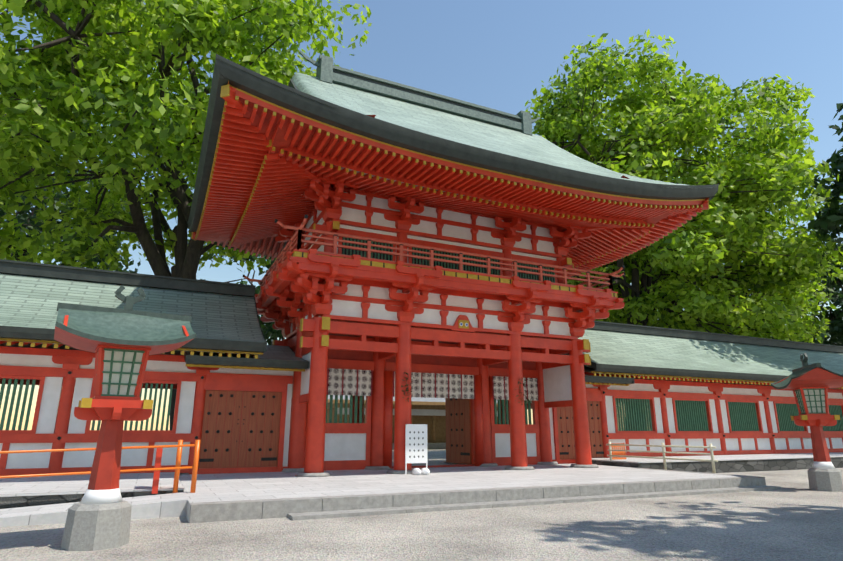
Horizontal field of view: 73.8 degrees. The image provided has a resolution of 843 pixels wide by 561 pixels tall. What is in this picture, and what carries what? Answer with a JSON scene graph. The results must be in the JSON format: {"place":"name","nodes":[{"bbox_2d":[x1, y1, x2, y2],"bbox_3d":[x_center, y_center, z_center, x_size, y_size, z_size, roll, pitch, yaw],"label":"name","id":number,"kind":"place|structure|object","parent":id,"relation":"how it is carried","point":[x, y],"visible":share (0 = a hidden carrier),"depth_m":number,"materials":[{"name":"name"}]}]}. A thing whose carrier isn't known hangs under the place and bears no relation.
{"place":"outdoors","nodes":[
{"label":"outdoors","id":0,"kind":"place"},
{"bbox_2d":[0,449,842,560],"bbox_3d":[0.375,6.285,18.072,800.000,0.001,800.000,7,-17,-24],"label":"ground","id":1,"kind":"structure","parent":0,"point":[794,518],"depth_m":7.69,"materials":[{"name":"grey gravel"}]},
{"bbox_2d":[0,86,51,262],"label":"tree","id":2,"kind":"object","parent":1,"relation":"on","point":[24,241],"depth_m":28.88,"materials":[{"name":"green plant"}]},
{"bbox_2d":[0,137,153,272],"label":"tree","id":3,"kind":"object","parent":1,"relation":"on","point":[22,216],"depth_m":43.00,"materials":[{"name":"green plant"}]},
{"bbox_2d":[0,440,199,493],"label":"fence","id":4,"kind":"object","parent":1,"relation":"on","point":[157,468],"visible":0.98,"depth_m":10.44,"materials":[{"name":"orange wood"}]},
{"bbox_2d":[54,285,195,550],"bbox_3d":[-4.033,1.681,7.377,1.640,3.306,1.240,10,-18,-32],"label":"lantern","id":5,"kind":"object","parent":1,"relation":"on","point":[125,343],"visible":1,"depth_m":7.19,"materials":[{"name":"wood"}]},
{"bbox_2d":[0,0,371,429],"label":"camphor tree","id":6,"kind":"object","parent":1,"relation":"on","point":[98,94],"depth_m":22.67,"materials":[{"name":"green plant"}]},
{"bbox_2d":[188,241,284,344],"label":"tree","id":7,"kind":"object","parent":1,"relation":"on","point":[270,331],"depth_m":54.72,"materials":[{"name":"green plant"}]},
{"bbox_2d":[327,395,497,449],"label":"hall","id":8,"kind":"structure","parent":1,"relation":"on","point":[430,413],"depth_m":46.69,"materials":[{"name":"wood"}]},
{"bbox_2d":[0,452,842,526],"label":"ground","id":9,"kind":"structure","parent":1,"relation":"on","point":[25,501],"depth_m":10.95,"materials":[{"name":"grey stone"}]},
{"bbox_2d":[0,259,308,475],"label":"corridor","id":10,"kind":"object","parent":9,"relation":"on","point":[227,372],"visible":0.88,"depth_m":15.47,"materials":[{"name":"paint"}]},
{"bbox_2d":[611,443,625,459],"bbox_3d":[6.899,6.083,19.721,0.850,0.730,0.160,7,-17,-24],"label":"red lattice fence","id":11,"kind":"object","parent":9,"relation":"on","point":[616,453],"visible":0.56,"depth_m":19.74,"materials":[{"name":"wood"}]},
{"bbox_2d":[606,442,717,472],"bbox_3d":[7.333,5.488,17.521,0.080,0.830,4.300,7,-17,-24],"label":"bamboo fence","id":12,"kind":"object","parent":9,"relation":"on","point":[664,457],"visible":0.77,"depth_m":17.19,"materials":[{"name":"wood"}]},
{"bbox_2d":[500,321,842,463],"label":"corridor","id":13,"kind":"object","parent":9,"relation":"on","point":[717,390],"visible":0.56,"depth_m":23.79,"materials":[{"name":"paint"}]},
{"bbox_2d":[179,460,780,522],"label":"platform paving","id":14,"kind":"structure","parent":1,"relation":"on","point":[268,495],"depth_m":11.71,"materials":[{"name":"stone"}]},
{"bbox_2d":[405,424,426,473],"bbox_3d":[-0.139,4.608,15.366,0.650,1.305,0.036,7,-17,-24],"label":"sign board","id":15,"kind":"object","parent":14,"relation":"on","point":[415,443],"visible":1,"depth_m":15.38,"materials":[{"name":"white wood"}]},
{"bbox_2d":[412,468,421,474],"bbox_3d":[-0.127,5.100,15.011,0.220,0.170,0.400,7,-17,-24],"label":"sign weight","id":16,"kind":"object","parent":14,"relation":"on","point":[416,471],"visible":1,"depth_m":14.90,"materials":[{"name":"white stone"}]},
{"bbox_2d":[421,468,429,474],"bbox_3d":[0.100,5.127,15.112,0.220,0.170,0.400,7,-17,-24],"label":"sign weight","id":17,"kind":"object","parent":14,"relation":"on","point":[425,471],"visible":0.96,"depth_m":14.99,"materials":[{"name":"white stone"}]},
{"bbox_2d":[255,248,624,476],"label":"gate frame","id":18,"kind":"structure","parent":14,"relation":"on","point":[383,320],"depth_m":17.41,"materials":[{"name":"paint"}]},
{"bbox_2d":[399,372,413,401],"bbox_3d":[-0.405,3.010,15.920,0.452,0.842,0.261,7,-17,-24],"label":"sakaki sprig","id":19,"kind":"object","parent":18,"relation":"attached to","point":[407,385],"visible":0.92,"depth_m":15.90,"materials":[{"name":"green plant"}]},
{"bbox_2d":[327,368,538,400],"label":"noren curtains","id":20,"kind":"object","parent":18,"relation":"attached to","point":[352,382],"visible":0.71,"depth_m":18.58,"materials":[{"name":"fabric"}]},
{"bbox_2d":[275,174,591,283],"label":"wall","id":21,"kind":"structure","parent":18,"relation":"on","point":[340,208],"depth_m":18.14,"materials":[{"name":"paint"}]},
{"bbox_2d":[191,84,709,276],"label":"roof eaves","id":22,"kind":"object","parent":21,"relation":"attached to","point":[269,166],"visible":0.67,"depth_m":16.23,"materials":[{"name":"red wood"}]},
{"bbox_2d":[187,51,718,255],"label":"roof","id":23,"kind":"structure","parent":21,"relation":"on","point":[421,124],"depth_m":16.66,"materials":[{"name":"green metal"}]},
{"bbox_2d":[243,215,624,291],"bbox_3d":[0.375,0.141,19.733,12.080,0.808,7.280,7,-17,-24],"label":"balcony railing","id":24,"kind":"object","parent":18,"relation":"on","point":[295,241],"visible":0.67,"depth_m":16.81,"materials":[{"name":"red wood"}]},
{"bbox_2d":[513,379,528,404],"bbox_3d":[3.107,3.463,17.490,0.583,0.832,0.319,7,-17,-24],"label":"sakaki sprig","id":25,"kind":"object","parent":18,"relation":"attached to","point":[521,390],"visible":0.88,"depth_m":17.48,"materials":[{"name":"green plant"}]},
{"bbox_2d":[525,29,842,430],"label":"camphor tree","id":26,"kind":"object","parent":1,"relation":"on","point":[636,113],"depth_m":31.58,"materials":[{"name":"green plant"}]},
{"bbox_2d":[678,225,842,345],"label":"tree","id":27,"kind":"object","parent":1,"relation":"on","point":[836,325],"depth_m":44.80,"materials":[{"name":"green plant"}]},
{"bbox_2d":[771,353,842,491],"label":"lantern","id":28,"kind":"object","parent":1,"relation":"on","point":[808,385],"visible":1,"depth_m":13.75,"materials":[{"name":"wood"}]},
{"bbox_2d":[808,103,842,242],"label":"tall tree","id":29,"kind":"object","parent":1,"relation":"on","point":[830,218],"visible":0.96,"depth_m":29.80,"materials":[{"name":"green plant"}]},
{"bbox_2d":[0,0,842,429],"label":"sky","id":30,"kind":"structure","parent":0,"point":[494,54],"materials":[{"name":"blue"}]}
]}

